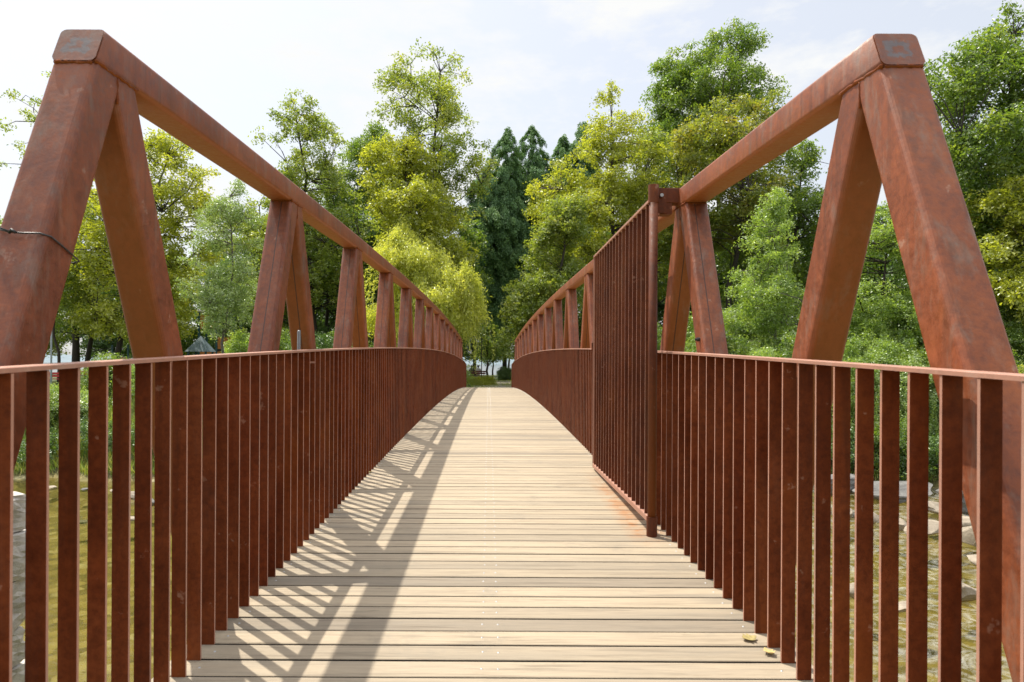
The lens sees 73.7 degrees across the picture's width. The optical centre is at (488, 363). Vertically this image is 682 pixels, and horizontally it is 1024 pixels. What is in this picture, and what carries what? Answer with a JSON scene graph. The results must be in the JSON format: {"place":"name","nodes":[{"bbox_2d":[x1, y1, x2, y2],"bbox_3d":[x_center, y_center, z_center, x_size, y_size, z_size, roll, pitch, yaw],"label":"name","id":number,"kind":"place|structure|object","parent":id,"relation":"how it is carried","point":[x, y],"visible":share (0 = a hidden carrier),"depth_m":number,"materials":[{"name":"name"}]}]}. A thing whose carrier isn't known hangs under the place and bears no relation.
{"place":"outdoors","nodes":[
{"label":"outdoors","id":0,"kind":"place"},
{"bbox_2d":[43,362,510,374],"bbox_3d":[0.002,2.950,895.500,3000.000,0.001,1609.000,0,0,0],"label":"lake","id":1,"kind":"structure","parent":0,"point":[496,366],"depth_m":460.98,"materials":[{"name":"liquid"}]},
{"bbox_2d":[44,351,513,364],"bbox_3d":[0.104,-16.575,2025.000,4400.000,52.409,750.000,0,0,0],"label":"hills","id":2,"kind":"structure","parent":0,"point":[67,358],"depth_m":1760.26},
{"bbox_2d":[13,480,968,523],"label":"river","id":3,"kind":"structure","parent":0,"point":[133,485],"depth_m":24.67,"materials":[{"name":"liquid"}]},
{"bbox_2d":[831,474,854,495],"bbox_3d":[12.434,4.250,23.766,1.983,0.847,0.754,-3,2,-6],"label":"rock","id":4,"kind":"object","parent":3,"relation":"on","point":[852,481],"visible":0.12,"depth_m":23.52,"materials":[{"name":"grey stone"}]},
{"bbox_2d":[852,481,932,503],"bbox_3d":[13.594,4.354,22.943,2.497,0.728,1.186,0,0,13],"label":"rock","id":5,"kind":"object","parent":3,"relation":"on","point":[902,491],"visible":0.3,"depth_m":22.67,"materials":[{"name":"grey stone"}]},
{"bbox_2d":[899,601,905,611],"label":"rock","id":6,"kind":"object","parent":3,"relation":"on","point":[902,606],"visible":0.25,"depth_m":12.57,"materials":[{"name":"stone"}]},
{"bbox_2d":[899,518,906,530],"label":"rock","id":7,"kind":"object","parent":3,"relation":"on","point":[902,523],"visible":0.34,"depth_m":18.89,"materials":[{"name":"stone"}]},
{"bbox_2d":[904,519,938,534],"bbox_3d":[11.710,4.427,18.365,1.332,0.404,0.762,-5,4,-9],"label":"rock","id":8,"kind":"object","parent":3,"relation":"on","point":[933,526],"visible":0.34,"depth_m":18.14,"materials":[{"name":"stone"}]},
{"bbox_2d":[928,501,938,514],"bbox_3d":[13.701,4.444,20.832,1.450,0.383,0.813,9,11,5],"label":"rock","id":9,"kind":"object","parent":3,"relation":"in","point":[933,506],"visible":0.24,"depth_m":20.64,"materials":[{"name":"stone"}]},
{"bbox_2d":[936,489,968,515],"bbox_3d":[15.364,4.315,21.944,1.653,1.128,1.876,0,0,37],"label":"rock","id":10,"kind":"object","parent":3,"relation":"in","point":[964,509],"visible":0.09,"depth_m":21.31,"materials":[{"name":"grey stone"}]},
{"bbox_2d":[962,516,971,526],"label":"rock","id":11,"kind":"object","parent":3,"relation":"on","point":[966,521],"visible":0.08,"depth_m":18.72,"materials":[{"name":"stone"}]},
{"bbox_2d":[962,583,975,601],"bbox_3d":[9.324,4.486,13.389,0.697,0.426,0.513,4,-8,7],"label":"rock","id":12,"kind":"object","parent":3,"relation":"on","point":[968,593],"visible":0.41,"depth_m":13.19,"materials":[{"name":"stone"}]},
{"bbox_2d":[962,526,976,546],"bbox_3d":[12.336,4.411,17.400,0.818,0.571,0.786,8,-2,-16],"label":"rock","id":13,"kind":"object","parent":3,"relation":"in","point":[968,537],"visible":0.42,"depth_m":17.11,"materials":[{"name":"stone"}]},
{"bbox_2d":[967,554,976,565],"bbox_3d":[11.499,4.551,15.789,0.804,0.184,0.613,-8,2,-6],"label":"rock","id":14,"kind":"object","parent":3,"relation":"on","point":[972,559],"visible":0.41,"depth_m":15.75,"materials":[{"name":"stone"}]},
{"bbox_2d":[473,379,510,387],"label":"path","id":15,"kind":"structure","parent":0,"point":[500,382],"depth_m":43.20,"materials":[{"name":"concrete"}]},
{"bbox_2d":[0,0,1023,356],"label":"sky","id":16,"kind":"structure","parent":0,"point":[539,63],"materials":[{"name":"white"}]},
{"bbox_2d":[13,374,1011,681],"bbox_3d":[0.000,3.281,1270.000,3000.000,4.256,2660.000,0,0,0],"label":"ground","id":17,"kind":"structure","parent":0,"point":[969,638],"depth_m":15.54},
{"bbox_2d":[12,491,25,681],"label":"stone wall","id":18,"kind":"structure","parent":17,"relation":"on","point":[18,617],"depth_m":6.28,"materials":[{"name":"stone"}]},
{"bbox_2d":[25,390,58,430],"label":"bush","id":19,"kind":"object","parent":17,"relation":"on","point":[53,396],"visible":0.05,"depth_m":30.16,"materials":[{"name":"green plant"}]},
{"bbox_2d":[16,427,80,464],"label":"bush","id":20,"kind":"object","parent":17,"relation":"on","point":[52,439],"visible":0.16,"depth_m":27.68,"materials":[{"name":"green plant"}]},
{"bbox_2d":[50,333,51,383],"bbox_3d":[-24.988,-0.998,39.000,0.400,5.050,0.400,0,0,0],"label":"lamp post","id":21,"kind":"object","parent":17,"relation":"on","point":[51,357],"visible":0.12,"depth_m":38.97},
{"bbox_2d":[0,71,117,369],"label":"tree","id":22,"kind":"object","parent":17,"relation":"on","point":[75,350],"visible":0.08,"depth_m":49.64,"materials":[{"name":"green plant"}]},
{"bbox_2d":[45,307,80,357],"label":"tree","id":23,"kind":"object","parent":17,"relation":"on","point":[61,339],"visible":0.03,"depth_m":73.81,"materials":[{"name":"green plant"}]},
{"bbox_2d":[50,382,86,413],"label":"bush","id":24,"kind":"object","parent":17,"relation":"on","point":[55,389],"visible":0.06,"depth_m":31.32,"materials":[{"name":"green plant"}]},
{"bbox_2d":[52,242,100,384],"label":"tree","id":25,"kind":"object","parent":17,"relation":"on","point":[64,301],"visible":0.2,"depth_m":44.14,"materials":[{"name":"green plant"}]},
{"bbox_2d":[49,387,112,424],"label":"bush","id":26,"kind":"object","parent":17,"relation":"on","point":[83,407],"visible":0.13,"depth_m":30.16,"materials":[{"name":"green plant"}]},
{"bbox_2d":[56,417,111,456],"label":"bush","id":27,"kind":"object","parent":17,"relation":"on","point":[83,430],"visible":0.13,"depth_m":27.86,"materials":[{"name":"green plant"}]},
{"bbox_2d":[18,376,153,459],"bbox_3d":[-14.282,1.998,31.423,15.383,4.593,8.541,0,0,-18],"label":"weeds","id":28,"kind":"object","parent":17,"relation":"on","point":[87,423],"visible":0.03,"depth_m":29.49,"materials":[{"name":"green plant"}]},
{"bbox_2d":[60,278,132,360],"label":"tree","id":29,"kind":"object","parent":17,"relation":"on","point":[104,345],"visible":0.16,"depth_m":74.67,"materials":[{"name":"green plant"}]},
{"bbox_2d":[80,351,134,394],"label":"bush","id":30,"kind":"object","parent":17,"relation":"on","point":[85,379],"visible":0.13,"depth_m":32.39,"materials":[{"name":"green plant"}]},
{"bbox_2d":[14,384,202,477],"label":"grass","id":31,"kind":"structure","parent":17,"relation":"on","point":[83,466],"depth_m":27.47,"materials":[{"name":"plant"}]},
{"bbox_2d":[55,187,183,375],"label":"tree","id":32,"kind":"object","parent":17,"relation":"on","point":[61,322],"visible":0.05,"depth_m":50.60,"materials":[{"name":"green plant"}]},
{"bbox_2d":[108,364,134,400],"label":"bush","id":33,"kind":"object","parent":17,"relation":"on","point":[133,380],"visible":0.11,"depth_m":31.11,"materials":[{"name":"green plant"}]},
{"bbox_2d":[108,425,134,450],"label":"bush","id":34,"kind":"object","parent":17,"relation":"on","point":[132,436],"visible":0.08,"depth_m":27.21,"materials":[{"name":"green plant"}]},
{"bbox_2d":[60,127,250,380],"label":"tree","id":35,"kind":"object","parent":17,"relation":"on","point":[106,321],"visible":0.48,"depth_m":44.47,"materials":[{"name":"green plant"}]},
{"bbox_2d":[105,253,208,357],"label":"tree","id":36,"kind":"object","parent":17,"relation":"on","point":[189,341],"visible":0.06,"depth_m":71.86,"materials":[{"name":"green plant"}]},
{"bbox_2d":[186,336,215,355],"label":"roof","id":37,"kind":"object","parent":17,"relation":"on","point":[200,344],"visible":0.38,"depth_m":49.49,"materials":[{"name":"stone"}]},
{"bbox_2d":[177,241,230,355],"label":"tree","id":38,"kind":"object","parent":17,"relation":"on","point":[195,321],"visible":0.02,"depth_m":76.64,"materials":[{"name":"green plant"}]},
{"bbox_2d":[173,178,265,353],"bbox_3d":[-13.956,-4.129,35.896,4.151,11.407,4.945,0,0,43],"label":"tree","id":39,"kind":"object","parent":17,"relation":"on","point":[218,300],"visible":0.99,"depth_m":35.49,"materials":[{"name":"green plant"}]},
{"bbox_2d":[197,310,241,354],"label":"play tower","id":40,"kind":"structure","parent":17,"relation":"on","point":[217,343],"depth_m":52.28,"materials":[{"name":"wood"}]},
{"bbox_2d":[220,327,249,353],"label":"bush","id":41,"kind":"object","parent":17,"relation":"on","point":[238,345],"visible":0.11,"depth_m":37.23,"materials":[{"name":"green plant"}]},
{"bbox_2d":[191,223,288,349],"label":"tree","id":42,"kind":"object","parent":17,"relation":"on","point":[248,329],"visible":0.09,"depth_m":67.46,"materials":[{"name":"green plant"}]},
{"bbox_2d":[220,195,314,340],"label":"tree","id":43,"kind":"object","parent":17,"relation":"on","point":[264,203],"visible":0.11,"depth_m":53.42,"materials":[{"name":"green plant"}]},
{"bbox_2d":[52,378,510,387],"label":"grass","id":44,"kind":"structure","parent":17,"relation":"on","point":[466,386],"depth_m":42.92,"materials":[{"name":"plant"}]},
{"bbox_2d":[279,327,291,350],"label":"bush","id":45,"kind":"object","parent":17,"relation":"on","point":[283,340],"visible":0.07,"depth_m":40.04,"materials":[{"name":"green plant"}]},
{"bbox_2d":[218,88,381,343],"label":"tree","id":46,"kind":"object","parent":17,"relation":"on","point":[327,169],"visible":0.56,"depth_m":52.89,"materials":[{"name":"green plant"}]},
{"bbox_2d":[284,331,334,349],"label":"bush","id":47,"kind":"object","parent":17,"relation":"on","point":[324,341],"visible":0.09,"depth_m":37.97,"materials":[{"name":"green plant"}]},
{"bbox_2d":[255,209,379,347],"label":"tree","id":48,"kind":"object","parent":17,"relation":"on","point":[325,322],"visible":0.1,"depth_m":57.01,"materials":[{"name":"green plant"}]},
{"bbox_2d":[307,202,376,336],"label":"tree","id":49,"kind":"object","parent":17,"relation":"on","point":[318,318],"visible":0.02,"depth_m":69.67,"materials":[{"name":"green plant"}]},
{"bbox_2d":[309,120,423,345],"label":"tree","id":50,"kind":"object","parent":17,"relation":"on","point":[351,153],"visible":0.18,"depth_m":60.48,"materials":[{"name":"green plant"}]},
{"bbox_2d":[355,131,479,273],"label":"tree","id":51,"kind":"object","parent":17,"relation":"on","point":[398,204],"visible":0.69,"depth_m":44.78,"materials":[{"name":"green plant"}]},
{"bbox_2d":[364,215,486,369],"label":"willow tree","id":52,"kind":"object","parent":17,"relation":"on","point":[411,258],"visible":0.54,"depth_m":40.34,"materials":[{"name":"green plant"}]},
{"bbox_2d":[366,37,500,225],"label":"tree","id":53,"kind":"object","parent":17,"relation":"on","point":[440,93],"visible":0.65,"depth_m":49.35,"materials":[{"name":"green plant"}]},
{"bbox_2d":[446,210,493,306],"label":"tree","id":54,"kind":"object","parent":17,"relation":"on","point":[478,239],"visible":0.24,"depth_m":55.22,"materials":[{"name":"green plant"}]},
{"bbox_2d":[466,364,473,386],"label":"bush","id":55,"kind":"object","parent":17,"relation":"on","point":[468,376],"visible":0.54,"depth_m":39.02,"materials":[{"name":"green plant"}]},
{"bbox_2d":[446,258,495,373],"bbox_3d":[-1.235,-2.312,40.069,3.393,7.810,2.769,0,0,0],"label":"willow tree","id":56,"kind":"object","parent":17,"relation":"on","point":[474,299],"visible":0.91,"depth_m":39.60,"materials":[{"name":"green plant"}]},
{"bbox_2d":[466,375,483,385],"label":"bush","id":57,"kind":"object","parent":17,"relation":"on","point":[475,381],"visible":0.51,"depth_m":42.81,"materials":[{"name":"green plant"}]},
{"bbox_2d":[463,330,491,374],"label":"tree","id":58,"kind":"object","parent":17,"relation":"on","point":[470,355],"visible":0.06,"depth_m":77.62,"materials":[{"name":"green plant"}]},
{"bbox_2d":[479,375,498,384],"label":"bush","id":59,"kind":"object","parent":17,"relation":"on","point":[490,378],"visible":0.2,"depth_m":44.66,"materials":[{"name":"green plant"}]},
{"bbox_2d":[472,321,513,376],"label":"tree","id":60,"kind":"object","parent":17,"relation":"on","point":[487,356],"visible":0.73,"depth_m":51.56,"materials":[{"name":"green plant"}]},
{"bbox_2d":[479,331,509,377],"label":"tree","id":61,"kind":"object","parent":17,"relation":"on","point":[497,349],"visible":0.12,"depth_m":56.84,"materials":[{"name":"green plant"}]},
{"bbox_2d":[459,126,541,366],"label":"conifer","id":62,"kind":"object","parent":17,"relation":"on","point":[504,225],"visible":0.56,"depth_m":59.48,"materials":[{"name":"plant"}]},
{"bbox_2d":[495,365,510,380],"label":"bush","id":63,"kind":"object","parent":17,"relation":"on","point":[503,372],"visible":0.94,"depth_m":55.65,"materials":[{"name":"green plant"}]},
{"bbox_2d":[0,29,1023,681],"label":"footbridge","id":64,"kind":"object","parent":17,"relation":"on","point":[460,533],"visible":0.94,"depth_m":2.89,"materials":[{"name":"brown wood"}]},
{"bbox_2d":[0,227,79,263],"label":"wire","id":65,"kind":"object","parent":64,"relation":"attached to","point":[10,230],"visible":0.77,"depth_m":2.05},
{"bbox_2d":[297,330,300,349],"bbox_3d":[-1.316,0.557,4.722,0.023,1.571,0.024,0,0,0],"label":"pipe","id":66,"kind":"object","parent":64,"relation":"attached to","point":[298,339],"visible":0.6,"depth_m":4.71,"materials":[{"name":"metal"}]},
{"bbox_2d":[591,184,679,537],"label":"swing gate","id":67,"kind":"structure","parent":64,"relation":"attached to","point":[624,350],"depth_m":5.41,"materials":[{"name":"metal"}]},
{"bbox_2d":[742,633,755,639],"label":"fallen leaf","id":68,"kind":"object","parent":64,"relation":"on","point":[749,637],"visible":1,"depth_m":3.10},
{"bbox_2d":[499,124,580,340],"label":"conifer","id":69,"kind":"object","parent":17,"relation":"on","point":[535,163],"visible":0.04,"depth_m":63.94,"materials":[{"name":"plant"}]},
{"bbox_2d":[492,187,594,362],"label":"tree","id":70,"kind":"object","parent":17,"relation":"on","point":[535,292],"visible":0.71,"depth_m":41.39,"materials":[{"name":"green plant"}]},
{"bbox_2d":[541,134,578,195],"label":"conifer","id":71,"kind":"object","parent":17,"relation":"on","point":[562,146],"visible":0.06,"depth_m":77.44,"materials":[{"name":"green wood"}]},
{"bbox_2d":[563,121,607,316],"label":"conifer","id":72,"kind":"object","parent":17,"relation":"on","point":[590,171],"visible":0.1,"depth_m":77.27,"materials":[{"name":"green plant"}]},
{"bbox_2d":[521,79,673,270],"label":"tree","id":73,"kind":"object","parent":17,"relation":"on","point":[607,193],"visible":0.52,"depth_m":46.63,"materials":[{"name":"green plant"}]},
{"bbox_2d":[578,221,620,347],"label":"tree","id":74,"kind":"object","parent":17,"relation":"on","point":[580,327],"visible":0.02,"depth_m":69.96,"materials":[{"name":"green plant"}]},
{"bbox_2d":[602,125,680,305],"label":"tree","id":75,"kind":"object","parent":17,"relation":"on","point":[663,271],"visible":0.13,"depth_m":51.42,"materials":[{"name":"green plant"}]},
{"bbox_2d":[643,204,690,329],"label":"tree","id":76,"kind":"object","parent":17,"relation":"on","point":[659,315],"visible":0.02,"depth_m":69.62,"materials":[{"name":"green plant"}]},
{"bbox_2d":[657,322,693,350],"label":"bush","id":77,"kind":"object","parent":17,"relation":"on","point":[659,333],"visible":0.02,"depth_m":37.63,"materials":[{"name":"green plant"}]},
{"bbox_2d":[643,30,720,145],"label":"tree","id":78,"kind":"object","parent":17,"relation":"on","point":[684,67],"visible":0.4,"depth_m":57.95,"materials":[{"name":"green plant"}]},
{"bbox_2d":[657,272,726,324],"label":"tree","id":79,"kind":"object","parent":17,"relation":"on","point":[662,307],"visible":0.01,"depth_m":69.23,"materials":[{"name":"green plant"}]},
{"bbox_2d":[630,18,791,275],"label":"tree","id":80,"kind":"object","parent":17,"relation":"on","point":[737,68],"visible":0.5,"depth_m":56.11,"materials":[{"name":"green plant"}]},
{"bbox_2d":[684,308,745,354],"bbox_3d":[10.967,-0.531,36.293,4.843,4.630,4.711,0,0,0],"label":"bush","id":81,"kind":"object","parent":17,"relation":"on","point":[689,334],"visible":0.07,"depth_m":35.36,"materials":[{"name":"green plant"}]},
{"bbox_2d":[690,315,750,354],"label":"bush","id":82,"kind":"object","parent":17,"relation":"on","point":[733,347],"visible":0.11,"depth_m":31.20,"materials":[{"name":"green plant"}]},
{"bbox_2d":[658,86,801,309],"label":"tree","id":83,"kind":"object","parent":17,"relation":"on","point":[701,138],"visible":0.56,"depth_m":45.23,"materials":[{"name":"green plant"}]},
{"bbox_2d":[689,205,792,354],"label":"tree","id":84,"kind":"object","parent":17,"relation":"on","point":[743,276],"visible":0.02,"depth_m":65.98,"materials":[{"name":"green plant"}]},
{"bbox_2d":[726,308,783,353],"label":"bush","id":85,"kind":"object","parent":17,"relation":"on","point":[746,333],"visible":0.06,"depth_m":36.20,"materials":[{"name":"green plant"}]},
{"bbox_2d":[722,185,804,356],"bbox_3d":[14.343,-3.560,35.080,4.641,11.143,6.180,0,0,0],"label":"tree","id":86,"kind":"object","parent":17,"relation":"on","point":[769,310],"visible":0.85,"depth_m":34.29,"materials":[{"name":"green plant"}]},
{"bbox_2d":[746,346,780,356],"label":"bush","id":87,"kind":"object","parent":17,"relation":"on","point":[768,350],"visible":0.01,"depth_m":29.16,"materials":[{"name":"green plant"}]},
{"bbox_2d":[767,329,796,357],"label":"bush","id":88,"kind":"object","parent":17,"relation":"on","point":[788,342],"visible":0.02,"depth_m":30.55,"materials":[{"name":"green plant"}]},
{"bbox_2d":[714,138,868,324],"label":"tree","id":89,"kind":"object","parent":17,"relation":"on","point":[804,207],"visible":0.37,"depth_m":48.89,"materials":[{"name":"green plant"}]},
{"bbox_2d":[769,308,854,360],"bbox_3d":[16.943,-0.790,35.624,5.112,5.080,5.578,0,0,0],"label":"bush","id":90,"kind":"object","parent":17,"relation":"on","point":[796,330],"visible":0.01,"depth_m":36.06,"materials":[{"name":"green plant"}]},
{"bbox_2d":[684,328,1022,467],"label":"weeds","id":91,"kind":"object","parent":17,"relation":"on","point":[875,418],"visible":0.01,"depth_m":29.63,"materials":[{"name":"green plant"}]},
{"bbox_2d":[831,422,879,473],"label":"bush","id":92,"kind":"object","parent":17,"relation":"on","point":[852,448],"visible":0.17,"depth_m":26.11,"materials":[{"name":"green plant"}]},
{"bbox_2d":[831,356,879,431],"bbox_3d":[14.825,1.547,29.011,4.252,3.770,4.478,0,0,0],"label":"bush","id":93,"kind":"object","parent":17,"relation":"on","point":[853,393],"visible":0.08,"depth_m":28.14,"materials":[{"name":"green plant"}]},
{"bbox_2d":[845,301,900,360],"bbox_3d":[19.361,-0.599,35.256,5.086,5.139,5.394,0,0,-26],"label":"bush","id":94,"kind":"object","parent":17,"relation":"on","point":[866,325],"visible":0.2,"depth_m":34.09,"materials":[{"name":"green plant"}]},
{"bbox_2d":[842,333,909,420],"bbox_3d":[16.663,0.893,30.149,4.416,4.454,4.455,0,0,0],"label":"bush","id":95,"kind":"object","parent":17,"relation":"on","point":[886,345],"visible":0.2,"depth_m":29.57,"materials":[{"name":"green plant"}]},
{"bbox_2d":[857,205,907,346],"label":"tree","id":96,"kind":"object","parent":17,"relation":"on","point":[877,266],"visible":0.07,"depth_m":61.87,"materials":[{"name":"green plant"}]},
{"bbox_2d":[831,428,938,481],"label":"grass","id":97,"kind":"structure","parent":17,"relation":"on","point":[876,474],"depth_m":26.25,"materials":[{"name":"plant"}]},
{"bbox_2d":[852,200,926,353],"bbox_3d":[19.986,-3.406,36.307,6.362,10.312,7.512,0,0,0],"label":"tree","id":98,"kind":"object","parent":17,"relation":"on","point":[882,305],"visible":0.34,"depth_m":34.93,"materials":[{"name":"green plant"}]},
{"bbox_2d":[864,258,918,344],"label":"tree","id":99,"kind":"object","parent":17,"relation":"on","point":[881,270],"visible":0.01,"depth_m":61.76,"materials":[{"name":"green plant"}]},
{"bbox_2d":[864,350,938,442],"bbox_3d":[17.119,1.497,29.268,4.443,4.127,4.201,0,0,0],"label":"bush","id":100,"kind":"object","parent":17,"relation":"on","point":[904,381],"visible":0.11,"depth_m":28.36,"materials":[{"name":"green plant"}]},
{"bbox_2d":[885,309,924,359],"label":"bush","id":101,"kind":"object","parent":17,"relation":"on","point":[921,342],"visible":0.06,"depth_m":34.19,"materials":[{"name":"green plant"}]},
{"bbox_2d":[874,418,936,477],"bbox_3d":[15.433,3.319,26.471,2.754,2.428,2.870,0,0,0],"label":"bush","id":102,"kind":"object","parent":17,"relation":"on","point":[903,443],"visible":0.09,"depth_m":26.10,"materials":[{"name":"green plant"}]},
{"bbox_2d":[895,334,938,417],"bbox_3d":[18.943,0.850,30.273,4.128,4.319,4.896,0,0,0],"label":"bush","id":103,"kind":"object","parent":17,"relation":"on","point":[907,346],"visible":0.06,"depth_m":30.07,"materials":[{"name":"green plant"}]},
{"bbox_2d":[899,432,938,480],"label":"bush","id":104,"kind":"object","parent":17,"relation":"on","point":[933,450],"visible":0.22,"depth_m":25.98,"materials":[{"name":"green plant"}]},
{"bbox_2d":[926,364,938,434],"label":"bush","id":105,"kind":"object","parent":17,"relation":"on","point":[937,406],"visible":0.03,"depth_m":28.45,"materials":[{"name":"green plant"}]},
{"bbox_2d":[873,256,1002,309],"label":"tree","id":106,"kind":"object","parent":17,"relation":"on","point":[888,276],"depth_m":40.93,"materials":[{"name":"green plant"}]},
{"bbox_2d":[923,0,1023,313],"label":"tree","id":107,"kind":"object","parent":17,"relation":"on","point":[984,60],"visible":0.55,"depth_m":34.33,"materials":[{"name":"green plant"}]},
{"bbox_2d":[964,175,1023,326],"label":"tree","id":108,"kind":"object","parent":17,"relation":"on","point":[1009,286],"visible":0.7,"depth_m":32.51,"materials":[{"name":"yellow plant"}]},
{"bbox_2d":[998,296,1023,364],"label":"bush","id":109,"kind":"object","parent":17,"relation":"on","point":[1012,331],"visible":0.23,"depth_m":32.29,"materials":[{"name":"green plant"}]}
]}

